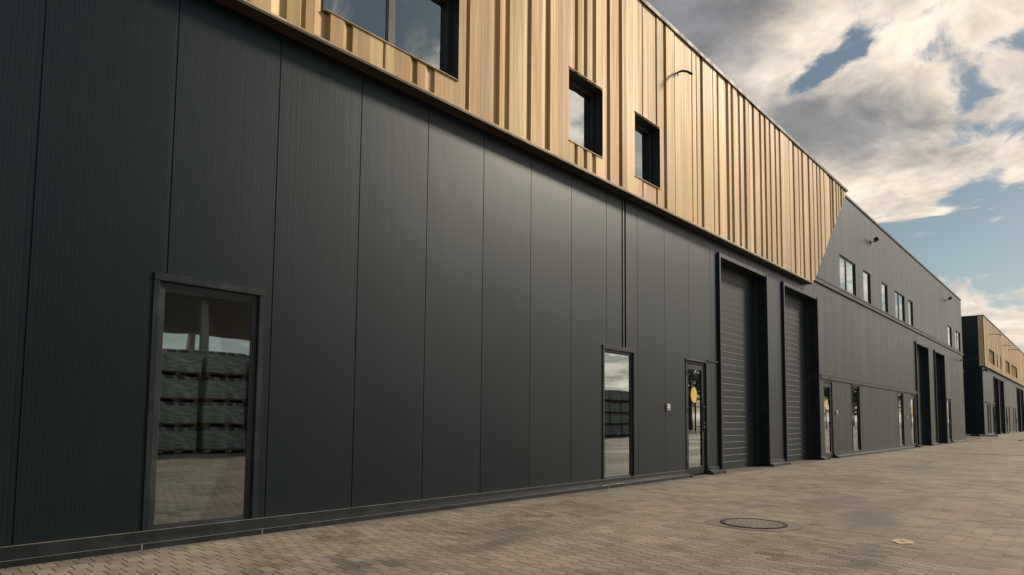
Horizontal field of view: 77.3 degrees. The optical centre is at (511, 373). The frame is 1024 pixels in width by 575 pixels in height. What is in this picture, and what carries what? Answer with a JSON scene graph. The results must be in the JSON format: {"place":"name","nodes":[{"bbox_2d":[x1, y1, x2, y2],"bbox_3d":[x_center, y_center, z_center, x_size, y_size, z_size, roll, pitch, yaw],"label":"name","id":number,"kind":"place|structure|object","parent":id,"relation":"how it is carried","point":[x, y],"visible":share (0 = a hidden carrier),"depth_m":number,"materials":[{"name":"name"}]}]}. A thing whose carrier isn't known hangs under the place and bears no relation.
{"place":"outdoors","nodes":[
{"label":"outdoors","id":0,"kind":"place"},
{"bbox_2d":[0,0,967,568],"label":"warehouse","id":1,"kind":"structure","parent":0,"point":[270,266],"depth_m":8.13,"materials":[{"name":"black metal"}]},
{"bbox_2d":[142,272,264,530],"bbox_3d":[-3.016,0.293,6.201,0.362,2.362,1.045,-3,-5,42],"label":"window","id":2,"kind":"structure","parent":1,"relation":"in","point":[229,319],"depth_m":6.25,"materials":[{"name":"glass"}]},
{"bbox_2d":[322,0,459,78],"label":"window","id":3,"kind":"structure","parent":1,"relation":"in","point":[420,28],"depth_m":8.21,"materials":[{"name":"glass"}]},
{"bbox_2d":[569,69,601,156],"bbox_3d":[1.135,-4.295,10.702,0.206,1.230,1.000,-3,-5,42],"label":"window","id":4,"kind":"structure","parent":1,"relation":"in","point":[585,107],"depth_m":10.92,"materials":[{"name":"glass"}]},
{"bbox_2d":[602,344,635,478],"bbox_3d":[1.780,0.707,11.444,0.362,2.357,1.050,-3,-5,42],"label":"window","id":5,"kind":"structure","parent":1,"relation":"in","point":[618,367],"depth_m":11.40,"materials":[{"name":"glass"}]},
{"bbox_2d":[635,113,658,187],"bbox_3d":[2.465,-4.181,12.157,0.206,1.230,0.950,-3,-5,42],"label":"window","id":6,"kind":"structure","parent":1,"relation":"in","point":[646,141],"depth_m":12.41,"materials":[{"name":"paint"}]},
{"bbox_2d":[674,70,692,75],"bbox_3d":[3.463,-6.075,12.928,0.379,0.195,0.110,-3,-5,41],"label":"wall lamp","id":7,"kind":"object","parent":1,"relation":"attached to","point":[685,71],"visible":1,"depth_m":12.92,"materials":[{"name":"black metal"}]},
{"bbox_2d":[685,358,707,474],"bbox_3d":[3.886,0.919,13.538,0.146,2.415,0.986,-3,-5,42],"label":"door","id":8,"kind":"structure","parent":1,"relation":"in","point":[695,372],"depth_m":13.63,"materials":[{"name":"paint"}]},
{"bbox_2d":[717,252,770,469],"bbox_3d":[5.524,-0.190,15.555,0.372,4.980,2.900,-3,-5,42],"label":"roller door","id":9,"kind":"structure","parent":1,"relation":"in","point":[742,289],"depth_m":16.07,"materials":[{"name":"paint"}]},
{"bbox_2d":[781,281,821,461],"bbox_3d":[8.259,0.045,18.546,0.372,4.980,2.940,-3,-5,42],"label":"roller door","id":10,"kind":"structure","parent":1,"relation":"in","point":[800,320],"depth_m":19.23,"materials":[{"name":"paint"}]},
{"bbox_2d":[823,381,833,457],"bbox_3d":[9.967,1.439,20.187,0.146,2.420,0.940,-3,-5,42],"label":"door","id":11,"kind":"structure","parent":1,"relation":"in","point":[828,399],"depth_m":20.32,"materials":[{"name":"paint"}]},
{"bbox_2d":[839,254,855,297],"bbox_3d":[11.615,-3.416,22.496,0.351,1.220,2.000,-3,-5,42],"label":"window","id":12,"kind":"structure","parent":1,"relation":"in","point":[847,268],"depth_m":22.54,"materials":[{"name":"glass"}]},
{"bbox_2d":[851,384,861,450],"bbox_3d":[12.075,1.557,22.506,0.095,2.397,1.050,-3,-5,42],"label":"window","id":13,"kind":"structure","parent":1,"relation":"in","point":[856,413],"depth_m":22.63,"materials":[{"name":"glass"}]},
{"bbox_2d":[854,270,870,303],"bbox_3d":[13.316,-3.270,24.356,0.351,1.220,1.090,-3,-5,42],"label":"window","id":14,"kind":"structure","parent":1,"relation":"in","point":[866,276],"depth_m":24.43,"materials":[{"name":"glass"}]},
{"bbox_2d":[870,237,878,243],"bbox_3d":[14.056,-5.157,24.801,0.294,0.235,0.255,-2,-5,34],"label":"flood light","id":15,"kind":"object","parent":1,"relation":"attached to","point":[875,239],"visible":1,"depth_m":24.72,"materials":[{"name":"black metal"}]},
{"bbox_2d":[872,281,887,313],"bbox_3d":[15.162,-3.112,26.374,0.351,1.220,1.030,-3,-5,42],"label":"window","id":16,"kind":"structure","parent":1,"relation":"in","point":[884,287],"depth_m":26.48,"materials":[{"name":"glass"}]},
{"bbox_2d":[895,291,904,321],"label":"window","id":17,"kind":"structure","parent":1,"relation":"in","point":[899,301],"depth_m":28.50,"materials":[{"name":"glass"}]},
{"bbox_2d":[898,391,904,445],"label":"window","id":18,"kind":"structure","parent":1,"relation":"in","point":[900,394],"depth_m":27.83,"materials":[{"name":"glass"}]},
{"bbox_2d":[904,299,913,326],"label":"window","id":19,"kind":"structure","parent":1,"relation":"in","point":[910,304],"depth_m":30.16,"materials":[{"name":"glass"}]},
{"bbox_2d":[910,395,916,446],"bbox_3d":[18.494,2.171,29.509,0.146,2.420,1.090,-3,-5,42],"label":"door","id":20,"kind":"structure","parent":1,"relation":"in","point":[912,397],"depth_m":29.71,"materials":[{"name":"paint"}]},
{"bbox_2d":[915,341,931,445],"bbox_3d":[20.014,1.045,31.398,0.372,5.000,3.050,-3,-5,42],"label":"roller door","id":21,"kind":"structure","parent":1,"relation":"in","point":[921,351],"depth_m":32.36,"materials":[{"name":"paint"}]},
{"bbox_2d":[933,350,947,442],"bbox_3d":[23.180,1.317,34.860,0.372,5.000,2.950,-3,-5,42],"label":"roller door","id":22,"kind":"structure","parent":1,"relation":"in","point":[939,358],"depth_m":35.81,"materials":[{"name":"paint"}]},
{"bbox_2d":[947,398,951,441],"bbox_3d":[25.027,2.675,36.655,0.146,2.535,1.276,-3,-5,42],"label":"door","id":23,"kind":"structure","parent":1,"relation":"in","point":[949,417],"depth_m":36.90,"materials":[{"name":"paint"}]},
{"bbox_2d":[948,326,951,346],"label":"window","id":24,"kind":"structure","parent":1,"relation":"in","point":[949,329],"depth_m":38.14,"materials":[{"name":"glass"}]},
{"bbox_2d":[951,330,960,351],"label":"window","id":25,"kind":"structure","parent":1,"relation":"in","point":[957,335],"depth_m":40.31,"materials":[{"name":"glass"}]},
{"bbox_2d":[0,432,1023,574],"bbox_3d":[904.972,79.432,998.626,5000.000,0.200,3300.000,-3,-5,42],"label":"ground","id":26,"kind":"structure","parent":0,"point":[947,509],"depth_m":6.54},
{"bbox_2d":[706,517,801,531],"bbox_3d":[2.725,1.688,7.203,0.980,0.011,0.900,-3,-5,42],"label":"manhole cover","id":27,"kind":"object","parent":26,"relation":"on","point":[759,524],"visible":1,"depth_m":7.14,"materials":[{"name":"grey metal"}]},
{"bbox_2d":[898,451,1023,455],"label":"drain channel","id":28,"kind":"object","parent":26,"relation":"on","point":[959,453],"visible":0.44,"depth_m":24.06,"materials":[{"name":"grey metal"}]},
{"bbox_2d":[966,434,998,436],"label":"kerb","id":29,"kind":"structure","parent":26,"relation":"on","point":[982,435],"depth_m":46.14,"materials":[{"name":"concrete"}]},
{"bbox_2d":[646,0,1023,352],"label":"sky","id":30,"kind":"structure","parent":0,"point":[915,107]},
{"bbox_2d":[889,539,913,543],"bbox_3d":[3.796,1.631,6.221,0.203,0.009,0.306,-3,-5,42],"label":"scrap","id":31,"kind":"object","parent":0,"point":[897,541],"visible":1,"depth_m":6.21,"materials":[{"name":"beige paper"}]},
{"bbox_2d":[961,315,1023,434],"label":"warehouse","id":32,"kind":"structure","parent":0,"point":[994,399],"depth_m":51.48,"materials":[{"name":"brown metal"}]},
{"bbox_2d":[987,404,989,432],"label":"window","id":33,"kind":"structure","parent":32,"relation":"in","point":[987,404],"depth_m":50.08,"materials":[{"name":"glass"}]},
{"bbox_2d":[988,404,991,432],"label":"window","id":34,"kind":"structure","parent":32,"relation":"in","point":[989,404],"depth_m":51.04,"materials":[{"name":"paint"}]},
{"bbox_2d":[989,350,992,363],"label":"window","id":35,"kind":"structure","parent":32,"relation":"in","point":[990,352],"depth_m":51.92,"materials":[{"name":"brown glass"}]},
{"bbox_2d":[992,405,994,433],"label":"door","id":36,"kind":"structure","parent":32,"relation":"in","point":[992,405],"depth_m":52.79,"materials":[{"name":"paint"}]},
{"bbox_2d":[990,376,1000,434],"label":"roller door","id":37,"kind":"structure","parent":32,"relation":"in","point":[996,383],"depth_m":55.36,"materials":[{"name":"paint"}]},
{"bbox_2d":[999,379,1005,433],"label":"roller door","id":38,"kind":"structure","parent":32,"relation":"in","point":[1001,382],"depth_m":58.46,"materials":[{"name":"paint"}]},
{"bbox_2d":[1006,407,1007,432],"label":"door","id":39,"kind":"structure","parent":32,"relation":"in","point":[1006,407],"depth_m":60.28,"materials":[{"name":"paint"}]},
{"bbox_2d":[1008,365,1015,376],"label":"window","id":40,"kind":"structure","parent":32,"relation":"in","point":[1013,368],"depth_m":65.77,"materials":[{"name":"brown glass"}]},
{"bbox_2d":[1016,387,1021,431],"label":"roller door","id":41,"kind":"structure","parent":32,"relation":"in","point":[1018,389],"depth_m":70.65,"materials":[{"name":"paint"}]},
{"bbox_2d":[1020,389,1023,430],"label":"roller door","id":42,"kind":"structure","parent":32,"relation":"in","point":[1021,390],"depth_m":74.10,"materials":[{"name":"paint"}]}
]}

